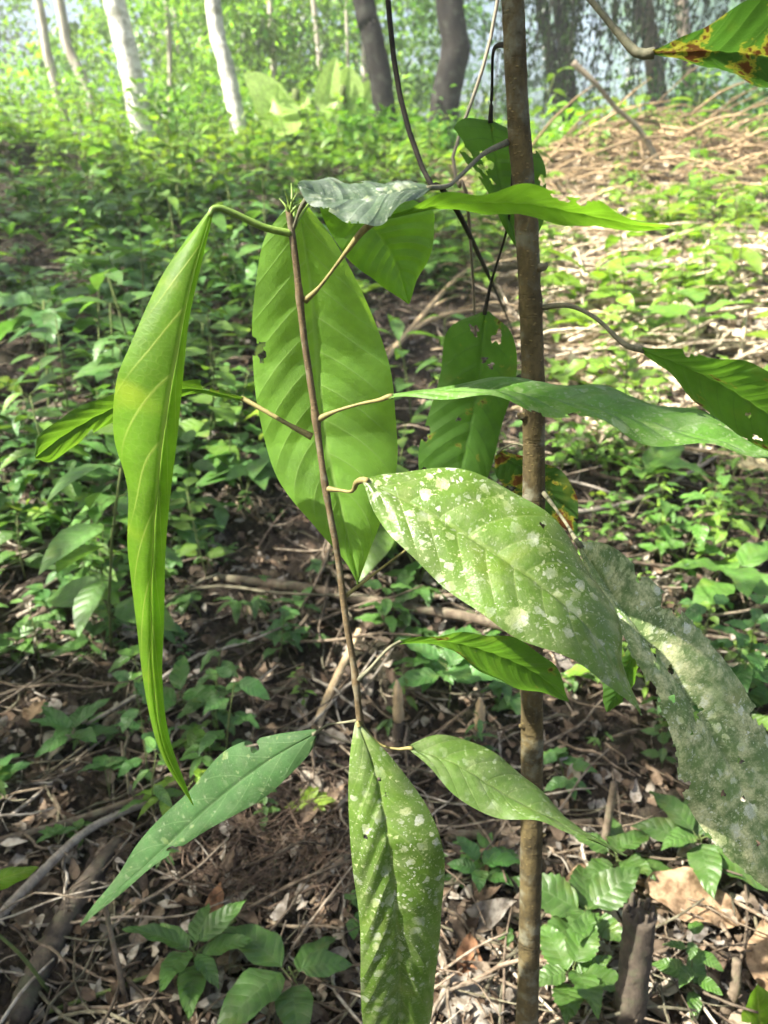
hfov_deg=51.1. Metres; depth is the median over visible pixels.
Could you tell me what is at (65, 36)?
slim tree
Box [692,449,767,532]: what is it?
herb plant
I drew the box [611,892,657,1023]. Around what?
stump
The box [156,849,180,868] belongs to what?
bank plant
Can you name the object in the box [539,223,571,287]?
bank plant
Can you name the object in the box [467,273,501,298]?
bank plant
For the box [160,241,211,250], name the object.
bank plant
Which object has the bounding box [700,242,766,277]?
bank plant
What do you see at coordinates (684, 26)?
brown tree
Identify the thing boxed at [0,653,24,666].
bank plant
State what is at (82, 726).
bank plant
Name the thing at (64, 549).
undergrowth
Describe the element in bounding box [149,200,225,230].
bank plant
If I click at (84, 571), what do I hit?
herb plant
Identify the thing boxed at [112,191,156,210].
bank plant
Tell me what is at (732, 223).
bank plant
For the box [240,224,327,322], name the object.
bank plant
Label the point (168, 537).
dead stick
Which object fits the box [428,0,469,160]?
dark tree
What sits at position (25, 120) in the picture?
bank plant
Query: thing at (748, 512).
bank plant
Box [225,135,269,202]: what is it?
bank plant
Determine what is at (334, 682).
dead stick
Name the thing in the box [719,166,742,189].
bank plant
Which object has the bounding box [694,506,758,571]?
bank plant
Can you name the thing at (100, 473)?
bank plant
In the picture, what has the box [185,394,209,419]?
bank plant
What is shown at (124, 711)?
bank plant
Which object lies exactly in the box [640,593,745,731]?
herb plant
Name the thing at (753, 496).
bank plant
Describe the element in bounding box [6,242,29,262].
bank plant
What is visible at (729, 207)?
bank plant
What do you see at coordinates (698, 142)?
bank plant
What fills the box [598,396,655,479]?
bank plant
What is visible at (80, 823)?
seedling
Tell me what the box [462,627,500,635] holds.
bank plant
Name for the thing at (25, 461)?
herb plant
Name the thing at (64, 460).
bank plant
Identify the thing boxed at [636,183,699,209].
bank plant
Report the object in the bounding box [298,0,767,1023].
thick sapling
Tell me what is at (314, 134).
bank plant
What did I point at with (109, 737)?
bank plant
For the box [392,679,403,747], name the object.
cut stake
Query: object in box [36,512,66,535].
bank plant
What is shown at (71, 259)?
bank plant
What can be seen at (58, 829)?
bank plant
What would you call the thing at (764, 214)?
bank plant
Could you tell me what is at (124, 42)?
pale tree
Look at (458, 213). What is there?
hanging vine
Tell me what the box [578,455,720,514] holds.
dead stick
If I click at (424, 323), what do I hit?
dead stick
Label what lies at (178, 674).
seedling
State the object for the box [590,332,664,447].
bank plant
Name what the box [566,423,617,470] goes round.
bank plant
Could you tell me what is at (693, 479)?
bank plant
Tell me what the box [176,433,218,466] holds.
seedling
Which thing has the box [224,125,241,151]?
bank plant
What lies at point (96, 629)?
bank plant
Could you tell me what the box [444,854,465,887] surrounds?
bank plant
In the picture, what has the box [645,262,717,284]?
bank plant
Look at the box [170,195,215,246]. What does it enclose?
bank plant
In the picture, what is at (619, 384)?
bank plant
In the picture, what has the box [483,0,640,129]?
hanging creeper
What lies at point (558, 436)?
bank plant
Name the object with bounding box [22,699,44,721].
dead leaf
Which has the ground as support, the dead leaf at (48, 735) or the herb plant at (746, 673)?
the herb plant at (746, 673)
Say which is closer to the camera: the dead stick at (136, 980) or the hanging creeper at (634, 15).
the dead stick at (136, 980)
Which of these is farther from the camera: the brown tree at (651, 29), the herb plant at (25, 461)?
the brown tree at (651, 29)
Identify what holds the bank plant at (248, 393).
on the ground
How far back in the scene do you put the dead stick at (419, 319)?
5.05 m
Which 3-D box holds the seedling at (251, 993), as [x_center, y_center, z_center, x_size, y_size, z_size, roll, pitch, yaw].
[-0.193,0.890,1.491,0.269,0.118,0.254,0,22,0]
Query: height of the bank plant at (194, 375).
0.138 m
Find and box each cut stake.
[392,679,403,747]
[473,697,485,744]
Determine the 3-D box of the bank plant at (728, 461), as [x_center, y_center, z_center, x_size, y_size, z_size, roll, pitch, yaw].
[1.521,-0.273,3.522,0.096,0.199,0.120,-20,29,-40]
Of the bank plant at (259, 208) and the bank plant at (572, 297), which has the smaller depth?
the bank plant at (572, 297)
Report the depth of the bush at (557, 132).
10.55 m
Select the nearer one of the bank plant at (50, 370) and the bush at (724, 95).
the bank plant at (50, 370)
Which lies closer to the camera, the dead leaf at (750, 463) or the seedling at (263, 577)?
the seedling at (263, 577)
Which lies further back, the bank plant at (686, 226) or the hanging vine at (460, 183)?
the bank plant at (686, 226)
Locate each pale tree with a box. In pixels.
[103,0,154,148]
[205,0,248,144]
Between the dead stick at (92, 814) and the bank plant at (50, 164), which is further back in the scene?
the bank plant at (50, 164)
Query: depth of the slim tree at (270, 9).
18.32 m
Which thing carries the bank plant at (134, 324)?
on the ground
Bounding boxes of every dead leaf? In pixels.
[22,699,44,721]
[43,716,86,742]
[205,881,223,913]
[437,970,516,1023]
[451,898,517,944]
[456,933,481,975]
[479,841,506,870]
[565,863,644,886]
[644,867,751,928]
[738,455,767,471]
[746,918,767,990]
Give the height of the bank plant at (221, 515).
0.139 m
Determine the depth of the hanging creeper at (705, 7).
12.10 m
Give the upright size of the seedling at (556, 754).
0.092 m
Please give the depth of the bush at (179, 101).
12.85 m
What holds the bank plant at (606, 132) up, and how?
on the ground
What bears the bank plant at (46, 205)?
on the ground
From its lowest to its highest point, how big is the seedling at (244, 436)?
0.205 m
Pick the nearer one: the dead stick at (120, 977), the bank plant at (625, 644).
the dead stick at (120, 977)
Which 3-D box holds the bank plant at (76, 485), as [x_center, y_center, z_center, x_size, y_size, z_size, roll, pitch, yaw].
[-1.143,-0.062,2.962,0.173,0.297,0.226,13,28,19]
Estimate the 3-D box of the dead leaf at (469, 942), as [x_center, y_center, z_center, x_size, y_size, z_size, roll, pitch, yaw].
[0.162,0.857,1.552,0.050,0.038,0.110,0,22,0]
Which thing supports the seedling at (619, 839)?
on the ground
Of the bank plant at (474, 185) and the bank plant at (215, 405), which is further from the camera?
the bank plant at (474, 185)
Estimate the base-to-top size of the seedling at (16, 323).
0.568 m
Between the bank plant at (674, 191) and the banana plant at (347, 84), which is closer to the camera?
the bank plant at (674, 191)
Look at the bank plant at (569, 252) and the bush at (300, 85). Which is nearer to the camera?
the bank plant at (569, 252)
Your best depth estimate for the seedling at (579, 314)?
4.88 m
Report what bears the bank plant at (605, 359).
on the ground
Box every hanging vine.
[385,0,520,359]
[451,0,498,336]
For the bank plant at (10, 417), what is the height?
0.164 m
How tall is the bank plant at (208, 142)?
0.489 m
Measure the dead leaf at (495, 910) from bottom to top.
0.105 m
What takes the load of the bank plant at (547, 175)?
on the ground
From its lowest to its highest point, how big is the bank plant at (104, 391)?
0.632 m
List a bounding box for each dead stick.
[0,768,207,842]
[0,800,158,923]
[9,499,176,541]
[49,919,235,1013]
[103,905,128,1010]
[184,450,203,459]
[301,837,367,900]
[311,628,362,729]
[385,307,481,351]
[387,250,497,359]
[448,818,593,839]
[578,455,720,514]
[599,781,617,858]
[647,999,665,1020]
[718,957,741,1018]
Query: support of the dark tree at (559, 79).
on the ground
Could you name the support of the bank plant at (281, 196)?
on the ground
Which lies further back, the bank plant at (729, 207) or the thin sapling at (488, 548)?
the bank plant at (729, 207)
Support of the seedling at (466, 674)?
on the ground
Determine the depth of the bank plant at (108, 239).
5.45 m
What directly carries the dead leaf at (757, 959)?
on the ground
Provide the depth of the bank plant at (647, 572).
2.66 m
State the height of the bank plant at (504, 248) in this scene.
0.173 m
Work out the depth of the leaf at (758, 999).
1.40 m
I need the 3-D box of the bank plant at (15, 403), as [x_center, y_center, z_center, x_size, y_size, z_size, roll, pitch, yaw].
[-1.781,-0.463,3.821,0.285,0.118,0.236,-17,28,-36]
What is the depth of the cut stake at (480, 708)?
2.11 m
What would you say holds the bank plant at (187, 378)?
on the ground
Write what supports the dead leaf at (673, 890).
on the ground
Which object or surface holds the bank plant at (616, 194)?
on the ground
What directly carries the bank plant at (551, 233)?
on the ground
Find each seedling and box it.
[0,292,101,405]
[0,866,52,995]
[29,698,121,757]
[66,818,92,849]
[122,900,254,1020]
[133,655,227,723]
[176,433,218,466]
[203,431,265,486]
[217,923,351,1023]
[253,575,269,587]
[389,625,495,709]
[392,627,471,692]
[447,835,519,892]
[485,678,520,714]
[510,864,640,944]
[539,909,618,1023]
[543,747,596,799]
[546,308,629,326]
[573,818,671,879]
[592,445,705,494]
[628,286,760,353]
[631,791,767,900]
[663,541,767,604]
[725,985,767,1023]
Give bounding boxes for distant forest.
[0,0,767,148]
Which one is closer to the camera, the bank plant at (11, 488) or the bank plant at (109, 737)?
the bank plant at (109, 737)
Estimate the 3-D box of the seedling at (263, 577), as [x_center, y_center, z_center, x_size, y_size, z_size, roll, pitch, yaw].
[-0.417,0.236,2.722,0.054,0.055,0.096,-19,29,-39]
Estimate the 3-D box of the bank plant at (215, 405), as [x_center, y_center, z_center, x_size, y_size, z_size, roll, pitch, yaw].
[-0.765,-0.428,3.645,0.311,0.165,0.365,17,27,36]
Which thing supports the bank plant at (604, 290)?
on the ground
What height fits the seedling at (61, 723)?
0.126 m
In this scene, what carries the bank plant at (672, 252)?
on the ground
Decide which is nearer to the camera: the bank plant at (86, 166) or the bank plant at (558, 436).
the bank plant at (558, 436)
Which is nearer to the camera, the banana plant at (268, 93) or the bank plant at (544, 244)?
the bank plant at (544, 244)
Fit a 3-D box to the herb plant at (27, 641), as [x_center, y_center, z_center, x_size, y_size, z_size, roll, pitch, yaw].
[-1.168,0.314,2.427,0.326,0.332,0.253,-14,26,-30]
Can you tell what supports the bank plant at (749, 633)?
on the ground
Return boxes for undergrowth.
[0,59,767,830]
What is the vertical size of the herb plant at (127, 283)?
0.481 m
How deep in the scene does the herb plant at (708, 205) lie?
7.27 m
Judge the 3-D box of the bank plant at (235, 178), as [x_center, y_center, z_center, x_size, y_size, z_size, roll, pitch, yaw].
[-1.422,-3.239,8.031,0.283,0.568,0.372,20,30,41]
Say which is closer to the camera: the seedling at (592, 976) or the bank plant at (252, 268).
the seedling at (592, 976)
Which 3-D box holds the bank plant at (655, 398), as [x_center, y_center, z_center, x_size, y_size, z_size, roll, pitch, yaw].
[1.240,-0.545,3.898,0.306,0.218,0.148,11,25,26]
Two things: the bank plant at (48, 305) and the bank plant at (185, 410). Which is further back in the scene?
the bank plant at (48, 305)
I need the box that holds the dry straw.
[408,65,767,520]
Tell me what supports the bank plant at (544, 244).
on the ground
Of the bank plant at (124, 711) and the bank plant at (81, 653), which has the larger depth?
the bank plant at (81, 653)
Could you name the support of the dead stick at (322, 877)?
on the ground
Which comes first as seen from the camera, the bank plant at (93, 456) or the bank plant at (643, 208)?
the bank plant at (93, 456)
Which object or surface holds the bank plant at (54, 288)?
on the ground
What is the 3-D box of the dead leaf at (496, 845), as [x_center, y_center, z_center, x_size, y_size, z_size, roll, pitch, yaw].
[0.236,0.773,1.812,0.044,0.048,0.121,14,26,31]
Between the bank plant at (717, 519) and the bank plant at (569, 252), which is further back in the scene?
the bank plant at (569, 252)
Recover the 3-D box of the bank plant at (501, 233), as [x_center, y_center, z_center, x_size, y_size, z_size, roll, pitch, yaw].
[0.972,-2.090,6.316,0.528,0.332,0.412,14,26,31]
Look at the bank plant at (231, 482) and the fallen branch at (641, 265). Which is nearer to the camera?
the bank plant at (231, 482)
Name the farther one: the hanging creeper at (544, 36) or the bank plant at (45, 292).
the hanging creeper at (544, 36)
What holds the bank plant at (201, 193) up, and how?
on the ground
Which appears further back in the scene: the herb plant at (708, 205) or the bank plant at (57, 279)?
the herb plant at (708, 205)
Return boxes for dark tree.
[352,0,396,161]
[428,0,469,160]
[535,0,567,127]
[552,0,577,120]
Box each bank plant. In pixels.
[0,219,46,250]
[0,285,107,334]
[0,382,33,443]
[0,399,29,414]
[0,407,28,440]
[0,444,54,522]
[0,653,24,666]
[1,270,80,399]
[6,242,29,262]
[6,278,77,295]
[10,265,45,282]
[15,94,38,142]
[16,361,61,391]
[19,132,59,155]
[19,202,38,227]
[24,516,71,531]
[33,199,56,211]
[34,133,59,172]
[34,421,67,469]
[35,206,65,239]
[36,434,187,514]
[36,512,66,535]
[36,824,77,844]
[43,453,113,518]
[45,277,66,284]
[49,619,122,659]
[54,175,92,254]
[55,143,121,239]
[56,180,94,228]
[57,283,132,388]
[60,257,89,275]
[75,651,98,664]
[75,712,103,740]
[79,393,108,440]
[83,358,95,386]
[85,434,104,463]
[88,231,170,269]
[95,334,187,485]
[99,538,128,572]
[104,734,126,746]
[109,229,176,259]
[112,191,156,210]
[116,710,148,735]
[132,302,146,329]
[144,262,164,291]
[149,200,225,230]
[151,288,207,309]
[156,156,195,227]
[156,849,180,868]
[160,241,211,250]
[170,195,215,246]
[171,172,203,228]
[171,476,205,494]
[173,142,193,178]
[174,519,225,568]
[177,407,207,461]
[177,502,244,538]
[180,404,210,417]
[181,392,250,430]
[183,355,212,384]
[184,361,198,376]
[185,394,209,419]
[186,317,208,376]
[189,317,221,381]
[191,185,238,207]
[197,123,218,155]
[202,257,244,276]
[212,190,252,248]
[213,367,263,448]
[215,362,258,431]
[219,478,238,493]
[221,157,257,211]
[223,200,274,298]
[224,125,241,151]
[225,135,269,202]
[226,338,255,356]
[236,379,253,395]
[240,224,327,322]
[253,192,277,223]
[254,416,259,425]
[266,508,287,520]
[267,185,297,216]
[298,123,323,167]
[344,889,358,939]
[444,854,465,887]
[452,832,518,868]
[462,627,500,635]
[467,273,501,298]
[468,180,483,189]
[478,228,512,265]
[480,215,502,248]
[494,246,516,263]
[497,927,516,946]
[507,310,588,343]
[511,250,556,266]
[516,357,605,385]
[532,148,558,186]
[539,220,553,255]
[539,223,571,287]
[540,242,552,255]
[541,171,565,185]
[542,258,574,324]
[545,358,610,384]
[545,384,586,452]
[554,226,583,255]
[554,284,613,307]
[562,649,624,688]
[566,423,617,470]
[573,374,640,419]
[582,342,623,376]
[586,124,612,167]
[586,304,640,376]
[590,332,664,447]
[592,262,647,332]
[593,213,656,317]
[596,190,622,212]
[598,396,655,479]
[602,421,642,459]
[608,172,626,193]
[608,360,639,378]
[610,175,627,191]
[612,156,629,178]
[613,377,671,403]
[616,372,672,397]
[622,602,689,680]
[625,247,676,272]
[628,172,654,209]
[629,170,667,238]
[631,239,660,254]
[635,557,650,570]
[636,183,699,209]
[637,571,655,577]
[639,474,735,536]
[641,520,672,541]
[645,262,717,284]
[647,209,696,223]
[657,231,709,318]
[666,198,715,215]
[670,224,710,252]
[679,230,736,304]
[683,247,746,269]
[687,462,711,484]
[691,125,716,171]
[693,601,755,665]
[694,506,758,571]
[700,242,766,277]
[702,190,749,229]
[708,208,742,242]
[717,448,731,466]
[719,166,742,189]
[721,472,763,519]
[723,600,733,614]
[729,509,758,520]
[735,629,759,649]
[740,213,767,229]
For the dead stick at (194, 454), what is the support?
on the ground
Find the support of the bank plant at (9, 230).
on the ground
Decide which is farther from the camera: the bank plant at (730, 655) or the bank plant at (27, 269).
the bank plant at (27, 269)
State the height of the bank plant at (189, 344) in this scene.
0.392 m
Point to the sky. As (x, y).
(50, 11)
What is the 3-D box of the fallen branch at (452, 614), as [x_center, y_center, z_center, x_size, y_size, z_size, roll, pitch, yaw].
[-0.033,0.312,2.611,1.154,0.119,0.080,6,23,14]
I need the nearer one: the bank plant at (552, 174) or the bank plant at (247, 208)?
the bank plant at (247, 208)
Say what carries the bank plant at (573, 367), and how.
on the ground
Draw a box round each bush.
[0,60,195,141]
[58,64,268,142]
[155,46,432,140]
[301,84,503,161]
[530,93,762,152]
[598,104,767,153]
[633,30,767,133]
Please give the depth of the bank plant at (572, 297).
5.23 m
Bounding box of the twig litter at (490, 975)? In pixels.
[0,131,767,1023]
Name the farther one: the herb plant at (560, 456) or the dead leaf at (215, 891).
the herb plant at (560, 456)
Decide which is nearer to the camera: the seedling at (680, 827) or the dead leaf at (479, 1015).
the dead leaf at (479, 1015)
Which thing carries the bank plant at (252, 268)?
on the ground
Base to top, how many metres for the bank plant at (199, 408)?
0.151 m
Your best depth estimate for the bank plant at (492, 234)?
6.81 m
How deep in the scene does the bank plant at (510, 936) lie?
1.59 m
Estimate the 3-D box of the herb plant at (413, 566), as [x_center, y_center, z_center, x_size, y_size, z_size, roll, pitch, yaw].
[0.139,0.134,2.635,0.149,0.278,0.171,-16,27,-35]
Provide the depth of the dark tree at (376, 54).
10.87 m
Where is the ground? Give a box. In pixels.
[0,139,767,1023]
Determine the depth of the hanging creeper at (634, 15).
11.18 m
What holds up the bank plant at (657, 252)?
on the ground
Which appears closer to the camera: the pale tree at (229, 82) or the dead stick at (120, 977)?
the dead stick at (120, 977)
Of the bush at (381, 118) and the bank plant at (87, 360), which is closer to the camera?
the bank plant at (87, 360)
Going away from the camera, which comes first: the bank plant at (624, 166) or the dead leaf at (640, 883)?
the dead leaf at (640, 883)
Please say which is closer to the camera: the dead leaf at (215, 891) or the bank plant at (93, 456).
the dead leaf at (215, 891)
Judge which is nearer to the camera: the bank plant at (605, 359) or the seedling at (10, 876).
the seedling at (10, 876)
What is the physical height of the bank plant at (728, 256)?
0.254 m
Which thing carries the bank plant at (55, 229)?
on the ground
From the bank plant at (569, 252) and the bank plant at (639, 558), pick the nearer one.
the bank plant at (639, 558)
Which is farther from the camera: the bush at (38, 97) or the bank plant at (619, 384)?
the bush at (38, 97)
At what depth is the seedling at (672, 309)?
4.58 m
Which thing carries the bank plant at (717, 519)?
on the ground
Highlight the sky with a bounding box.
[0,0,767,139]
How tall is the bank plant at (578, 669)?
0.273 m
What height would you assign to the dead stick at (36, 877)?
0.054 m
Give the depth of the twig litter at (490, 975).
1.90 m
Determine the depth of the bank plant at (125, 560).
2.74 m
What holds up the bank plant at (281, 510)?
on the ground
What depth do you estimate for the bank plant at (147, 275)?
5.22 m
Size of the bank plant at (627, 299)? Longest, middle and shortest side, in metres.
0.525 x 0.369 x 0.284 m
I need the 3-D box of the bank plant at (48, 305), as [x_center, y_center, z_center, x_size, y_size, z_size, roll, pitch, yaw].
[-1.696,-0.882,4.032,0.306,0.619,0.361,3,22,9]
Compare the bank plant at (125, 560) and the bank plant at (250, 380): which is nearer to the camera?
the bank plant at (125, 560)
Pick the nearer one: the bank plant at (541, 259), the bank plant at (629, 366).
the bank plant at (629, 366)
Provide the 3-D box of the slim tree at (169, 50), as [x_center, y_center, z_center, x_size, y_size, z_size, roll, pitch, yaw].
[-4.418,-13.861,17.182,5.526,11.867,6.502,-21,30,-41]
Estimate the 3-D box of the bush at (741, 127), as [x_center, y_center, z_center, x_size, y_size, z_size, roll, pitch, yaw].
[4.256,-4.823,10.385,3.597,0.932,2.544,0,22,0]
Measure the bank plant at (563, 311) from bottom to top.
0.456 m
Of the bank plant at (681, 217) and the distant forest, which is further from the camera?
the distant forest
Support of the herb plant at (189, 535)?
on the ground
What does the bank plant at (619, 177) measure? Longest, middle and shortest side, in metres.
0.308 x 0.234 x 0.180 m
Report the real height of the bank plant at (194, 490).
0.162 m
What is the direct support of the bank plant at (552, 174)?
on the ground
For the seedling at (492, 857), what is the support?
on the ground
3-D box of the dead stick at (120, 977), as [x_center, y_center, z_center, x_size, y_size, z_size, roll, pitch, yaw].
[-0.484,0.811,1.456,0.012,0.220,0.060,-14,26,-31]
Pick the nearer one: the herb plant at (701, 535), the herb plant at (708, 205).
the herb plant at (701, 535)
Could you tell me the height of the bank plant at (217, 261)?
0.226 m
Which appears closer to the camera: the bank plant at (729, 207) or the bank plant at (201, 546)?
the bank plant at (201, 546)
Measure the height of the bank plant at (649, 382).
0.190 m
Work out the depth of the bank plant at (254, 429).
3.51 m
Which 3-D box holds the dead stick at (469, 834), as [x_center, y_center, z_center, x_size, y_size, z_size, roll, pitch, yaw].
[0.324,0.752,1.903,0.345,0.044,0.023,-1,22,-2]
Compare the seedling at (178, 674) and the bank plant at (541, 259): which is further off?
the bank plant at (541, 259)
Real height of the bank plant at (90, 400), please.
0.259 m
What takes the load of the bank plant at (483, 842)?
on the ground
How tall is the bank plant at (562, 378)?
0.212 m
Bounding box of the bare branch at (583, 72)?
[571,60,670,182]
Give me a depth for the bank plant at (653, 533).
2.96 m
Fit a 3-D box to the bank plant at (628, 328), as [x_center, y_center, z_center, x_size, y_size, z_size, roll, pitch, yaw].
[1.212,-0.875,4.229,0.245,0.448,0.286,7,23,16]
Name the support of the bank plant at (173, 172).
on the ground
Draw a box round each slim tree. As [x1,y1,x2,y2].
[34,0,72,143]
[54,0,103,136]
[164,1,173,131]
[267,0,276,78]
[311,0,324,128]
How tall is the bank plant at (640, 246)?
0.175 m
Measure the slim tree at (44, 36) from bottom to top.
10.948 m
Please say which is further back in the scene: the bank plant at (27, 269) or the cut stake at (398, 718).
the bank plant at (27, 269)
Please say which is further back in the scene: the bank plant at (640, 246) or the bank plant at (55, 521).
the bank plant at (640, 246)
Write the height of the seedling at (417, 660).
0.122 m
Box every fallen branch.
[3,836,124,1023]
[213,574,506,632]
[561,257,767,271]
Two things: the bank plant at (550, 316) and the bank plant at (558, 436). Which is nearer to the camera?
the bank plant at (558, 436)
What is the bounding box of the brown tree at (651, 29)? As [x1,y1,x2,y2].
[639,0,668,120]
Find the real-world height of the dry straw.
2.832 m
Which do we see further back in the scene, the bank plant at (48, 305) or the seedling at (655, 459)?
the bank plant at (48, 305)
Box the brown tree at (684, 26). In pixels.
[674,0,698,109]
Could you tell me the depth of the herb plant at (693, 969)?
1.44 m
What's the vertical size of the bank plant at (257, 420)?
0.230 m
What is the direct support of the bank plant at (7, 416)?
on the ground
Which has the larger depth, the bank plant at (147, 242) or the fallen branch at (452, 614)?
the bank plant at (147, 242)
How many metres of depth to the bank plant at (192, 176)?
9.04 m
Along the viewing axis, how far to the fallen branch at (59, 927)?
1.56 m
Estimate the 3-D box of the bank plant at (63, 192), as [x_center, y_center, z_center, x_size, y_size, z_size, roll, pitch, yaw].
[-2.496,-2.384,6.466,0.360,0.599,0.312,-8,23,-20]
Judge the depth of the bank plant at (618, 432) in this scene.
3.51 m
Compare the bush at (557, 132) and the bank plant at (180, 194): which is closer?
the bank plant at (180, 194)
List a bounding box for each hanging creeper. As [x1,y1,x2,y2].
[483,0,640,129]
[535,0,696,136]
[622,0,767,111]
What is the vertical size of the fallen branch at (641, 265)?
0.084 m
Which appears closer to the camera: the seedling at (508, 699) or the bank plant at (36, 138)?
the seedling at (508, 699)
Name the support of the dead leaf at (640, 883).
on the ground
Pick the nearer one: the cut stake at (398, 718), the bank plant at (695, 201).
the cut stake at (398, 718)
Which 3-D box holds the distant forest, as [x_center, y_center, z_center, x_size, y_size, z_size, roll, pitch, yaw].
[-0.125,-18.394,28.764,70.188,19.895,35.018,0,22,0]
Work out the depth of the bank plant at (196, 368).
4.06 m
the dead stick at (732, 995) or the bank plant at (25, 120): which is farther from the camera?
the bank plant at (25, 120)
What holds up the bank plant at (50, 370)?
on the ground
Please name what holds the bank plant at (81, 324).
on the ground
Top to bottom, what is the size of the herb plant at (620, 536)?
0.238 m
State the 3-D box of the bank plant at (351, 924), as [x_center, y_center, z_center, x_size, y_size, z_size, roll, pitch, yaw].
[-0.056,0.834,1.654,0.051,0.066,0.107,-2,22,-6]
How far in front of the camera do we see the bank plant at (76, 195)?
6.88 m
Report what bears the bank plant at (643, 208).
on the ground
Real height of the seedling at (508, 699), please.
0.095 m
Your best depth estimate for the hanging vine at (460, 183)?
0.99 m
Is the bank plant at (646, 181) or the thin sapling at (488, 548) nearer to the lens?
the thin sapling at (488, 548)
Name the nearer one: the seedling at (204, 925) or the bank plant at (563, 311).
the seedling at (204, 925)
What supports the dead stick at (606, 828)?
on the ground
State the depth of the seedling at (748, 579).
2.60 m
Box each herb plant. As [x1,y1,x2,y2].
[0,407,118,505]
[0,572,60,668]
[51,497,127,624]
[82,267,141,344]
[167,473,207,550]
[404,561,430,578]
[545,412,617,471]
[578,481,635,545]
[597,181,667,234]
[635,470,734,574]
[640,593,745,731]
[652,921,723,1019]
[680,172,742,226]
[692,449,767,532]
[713,593,767,707]
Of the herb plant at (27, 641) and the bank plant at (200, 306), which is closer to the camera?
the herb plant at (27, 641)
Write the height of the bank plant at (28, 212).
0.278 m
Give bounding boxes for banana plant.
[243,71,309,156]
[314,57,372,147]
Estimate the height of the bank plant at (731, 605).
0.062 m
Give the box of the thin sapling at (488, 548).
[34,182,767,1023]
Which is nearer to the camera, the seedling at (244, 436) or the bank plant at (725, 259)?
the seedling at (244, 436)
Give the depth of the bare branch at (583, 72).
8.36 m
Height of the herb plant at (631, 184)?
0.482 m
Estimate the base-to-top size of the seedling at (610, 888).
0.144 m
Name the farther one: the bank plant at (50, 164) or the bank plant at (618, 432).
the bank plant at (50, 164)
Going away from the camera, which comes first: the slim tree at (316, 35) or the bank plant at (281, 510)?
the bank plant at (281, 510)
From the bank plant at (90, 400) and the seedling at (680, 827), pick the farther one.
the bank plant at (90, 400)
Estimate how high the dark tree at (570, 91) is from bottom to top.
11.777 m
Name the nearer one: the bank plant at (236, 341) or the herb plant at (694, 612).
the herb plant at (694, 612)
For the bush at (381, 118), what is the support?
on the ground

